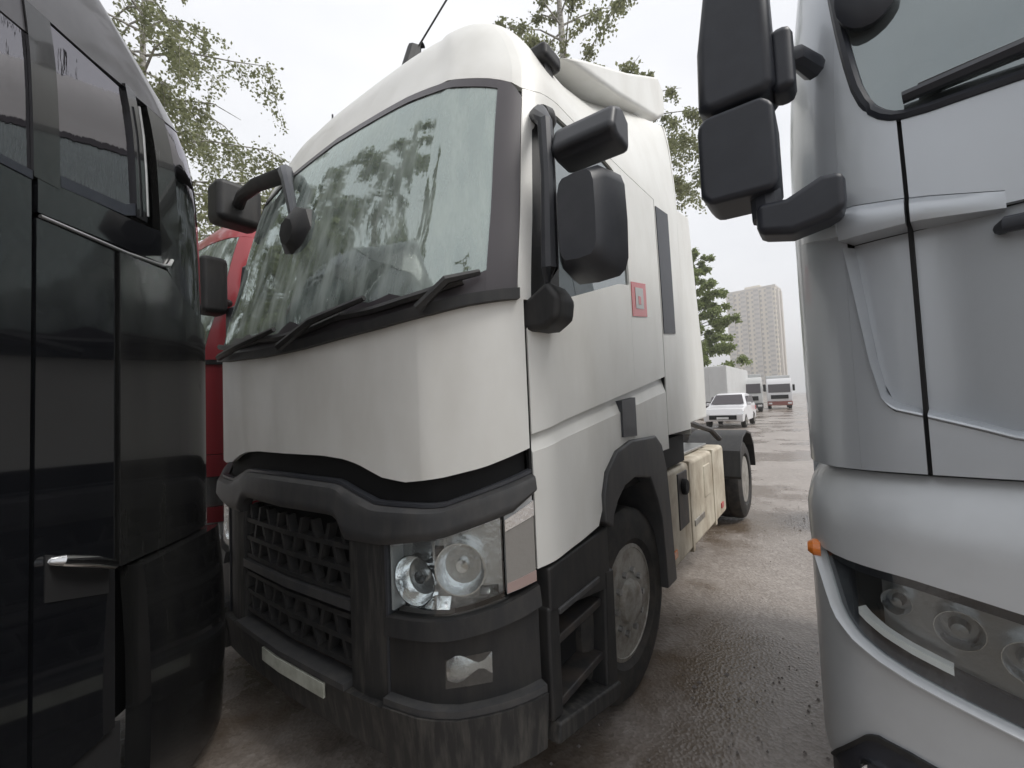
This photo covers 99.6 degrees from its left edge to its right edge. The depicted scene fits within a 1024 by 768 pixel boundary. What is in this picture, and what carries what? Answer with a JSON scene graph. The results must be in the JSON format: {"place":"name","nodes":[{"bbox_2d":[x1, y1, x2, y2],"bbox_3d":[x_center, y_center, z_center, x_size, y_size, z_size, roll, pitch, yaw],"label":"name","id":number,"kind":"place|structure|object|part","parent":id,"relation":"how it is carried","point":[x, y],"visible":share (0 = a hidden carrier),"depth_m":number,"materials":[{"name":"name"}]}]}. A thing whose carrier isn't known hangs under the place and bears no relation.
{"place":"outdoors","nodes":[
{"label":"outdoors","id":0,"kind":"place"},
{"bbox_2d":[100,0,805,392],"label":"sky","id":1,"kind":"structure","parent":0,"point":[330,53],"materials":[{"name":"white"}]},
{"bbox_2d":[115,392,833,767],"bbox_3d":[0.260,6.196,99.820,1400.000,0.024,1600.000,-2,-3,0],"label":"ground","id":2,"kind":"structure","parent":0,"point":[755,580],"depth_m":2.46,"materials":[{"name":"grey asphalt"}]},
{"bbox_2d":[0,0,224,767],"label":"lorry","id":3,"kind":"object","parent":2,"relation":"on","point":[112,599],"visible":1,"depth_m":1.53,"materials":[{"name":"black paint"}]},
{"bbox_2d":[0,12,29,168],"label":"window","id":4,"kind":"structure","parent":3,"relation":"in","point":[14,98],"depth_m":1.29,"materials":[{"name":"black glass"}]},
{"bbox_2d":[0,0,31,767],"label":"door","id":5,"kind":"structure","parent":3,"relation":"in","point":[15,188],"depth_m":1.24,"materials":[{"name":"black paint"}]},
{"bbox_2d":[51,26,135,215],"bbox_3d":[-1.510,-0.902,1.568,0.026,0.532,0.342,-2,-3,-5],"label":"quarter window","id":6,"kind":"structure","parent":3,"relation":"in","point":[96,166],"depth_m":1.55,"materials":[{"name":"black glass"}]},
{"bbox_2d":[107,0,290,241],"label":"birch tree","id":7,"kind":"object","parent":2,"relation":"on","point":[179,57],"visible":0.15,"depth_m":14.74,"materials":[{"name":"green plant"}]},
{"bbox_2d":[198,227,257,538],"bbox_3d":[-1.612,0.151,6.200,2.750,3.610,5.820,-4,-3,36],"label":"lorry","id":8,"kind":"object","parent":2,"relation":"on","point":[223,255],"visible":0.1,"depth_m":3.39,"materials":[{"name":"red paint"}]},
{"bbox_2d":[201,315,222,364],"bbox_3d":[-3.718,-0.520,5.644,0.043,0.744,1.365,-4,-3,36],"label":"door window","id":9,"kind":"structure","parent":8,"relation":"in","point":[207,321],"depth_m":5.47,"materials":[{"name":"clear glass"}]},
{"bbox_2d":[201,193,265,237],"bbox_3d":[-13.388,-4.205,24.798,9.852,15.019,7.511,-2,-3,-2],"label":"birch tree","id":10,"kind":"object","parent":2,"relation":"on","point":[208,230],"depth_m":24.48,"materials":[{"name":"green plant"}]},
{"bbox_2d":[208,0,755,767],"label":"lorry tractor","id":11,"kind":"object","parent":2,"relation":"on","point":[460,356],"visible":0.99,"depth_m":1.93,"materials":[{"name":"white paint"}]},
{"bbox_3d":[-1.601,-0.609,3.557,0.052,0.982,1.044,-4,-3,36],"label":"door window","id":12,"kind":"part","parent":11,"relation":"part of","materials":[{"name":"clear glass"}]},
{"bbox_3d":[-1.433,-0.398,3.755,0.087,1.494,1.626,-4,-3,36],"label":"door","id":13,"kind":"part","parent":11,"relation":"part of","materials":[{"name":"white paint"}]},
{"bbox_3d":[0.352,-0.757,2.129,0.052,0.982,1.044,-4,-3,36],"label":"door window","id":14,"kind":"part","parent":11,"relation":"part of","materials":[{"name":"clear glass"}]},
{"bbox_3d":[0.511,-0.545,2.333,0.087,1.494,1.626,-4,-3,36],"label":"door","id":15,"kind":"part","parent":11,"relation":"part of","materials":[{"name":"white paint"}]},
{"bbox_3d":[0.560,0.371,2.271,0.046,0.657,1.606,-4,-3,36],"label":"door lower","id":16,"kind":"part","parent":11,"relation":"part of","materials":[{"name":"white paint"}]},
{"bbox_3d":[1.093,-0.807,3.102,0.034,0.929,0.284,-4,-3,36],"label":"sleeper window","id":17,"kind":"part","parent":11,"relation":"part of","materials":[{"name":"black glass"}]},
{"bbox_2d":[492,0,645,75],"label":"birch tree","id":18,"kind":"object","parent":2,"relation":"on","point":[618,7],"visible":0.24,"depth_m":18.99,"materials":[{"name":"green plant"}]},
{"bbox_2d":[644,70,706,215],"bbox_3d":[7.301,-7.151,23.157,7.890,19.025,7.336,-3,-3,21],"label":"birch tree","id":19,"kind":"object","parent":2,"relation":"on","point":[674,143],"visible":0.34,"depth_m":21.47,"materials":[{"name":"green plant"}]},
{"bbox_2d":[549,484,829,766],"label":"grit","id":20,"kind":"object","parent":2,"relation":"on","point":[721,705],"visible":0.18,"depth_m":2.31,"materials":[{"name":"stone"}]},
{"bbox_2d":[691,247,752,367],"bbox_3d":[17.309,-5.115,40.355,7.745,15.702,9.843,-5,-4,45],"label":"leafy tree","id":21,"kind":"object","parent":2,"relation":"on","point":[717,324],"visible":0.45,"depth_m":39.06,"materials":[{"name":"green plant"}]},
{"bbox_2d":[704,365,747,407],"bbox_3d":[17.284,0.652,35.499,2.540,3.700,10.030,-4,-3,36],"label":"box trailer","id":22,"kind":"object","parent":2,"relation":"on","point":[722,379],"visible":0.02,"depth_m":31.45,"materials":[{"name":"grey plastic"}]},
{"bbox_3d":[13.819,0.104,31.872,1.160,2.450,0.050,-4,-3,36],"label":"rear door","id":23,"kind":"part","parent":22,"relation":"part of","materials":[{"name":"white metal"}]},
{"bbox_3d":[14.818,0.029,31.141,1.160,2.450,0.050,-4,-3,36],"label":"rear door","id":24,"kind":"part","parent":22,"relation":"part of","materials":[{"name":"white metal"}]},
{"bbox_2d":[704,393,755,426],"bbox_3d":[11.351,1.303,22.423,2.060,1.695,4.582,-4,-3,36],"label":"parked car","id":25,"kind":"object","parent":2,"relation":"on","point":[735,407],"visible":1,"depth_m":21.32,"materials":[{"name":"white metal"}]},
{"bbox_3d":[12.264,0.799,22.379,0.105,0.420,2.450,-4,-3,36],"label":"side window","id":26,"kind":"part","parent":25,"relation":"part of","materials":[{"name":"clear glass"}]},
{"bbox_2d":[746,374,765,411],"bbox_3d":[21.972,0.852,40.313,2.720,3.350,6.740,-4,-3,28],"label":"lorry","id":27,"kind":"object","parent":2,"relation":"on","point":[754,385],"visible":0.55,"depth_m":37.27,"materials":[{"name":"white paint"}]},
{"bbox_2d":[764,375,794,408],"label":"lorry","id":28,"kind":"object","parent":2,"relation":"on","point":[779,388],"visible":0.98,"depth_m":42.55,"materials":[{"name":"white metal"}]},
{"bbox_2d":[697,0,1023,767],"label":"lorry","id":29,"kind":"object","parent":2,"relation":"on","point":[897,216],"visible":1,"depth_m":1.20,"materials":[{"name":"silver metal"}]},
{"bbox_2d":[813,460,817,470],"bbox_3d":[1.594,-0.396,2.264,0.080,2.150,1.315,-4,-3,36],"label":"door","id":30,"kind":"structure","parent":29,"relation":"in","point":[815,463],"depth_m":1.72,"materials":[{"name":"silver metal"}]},
{"bbox_2d":[726,284,787,395],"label":"tower block","id":31,"kind":"structure","parent":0,"point":[759,332],"depth_m":271.73,"materials":[{"name":"grey concrete"}]},
{"bbox_2d":[727,287,780,390],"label":"windows","id":32,"kind":"structure","parent":31,"relation":"in","point":[742,297],"depth_m":271.63,"materials":[{"name":"grey glass"}]}
]}

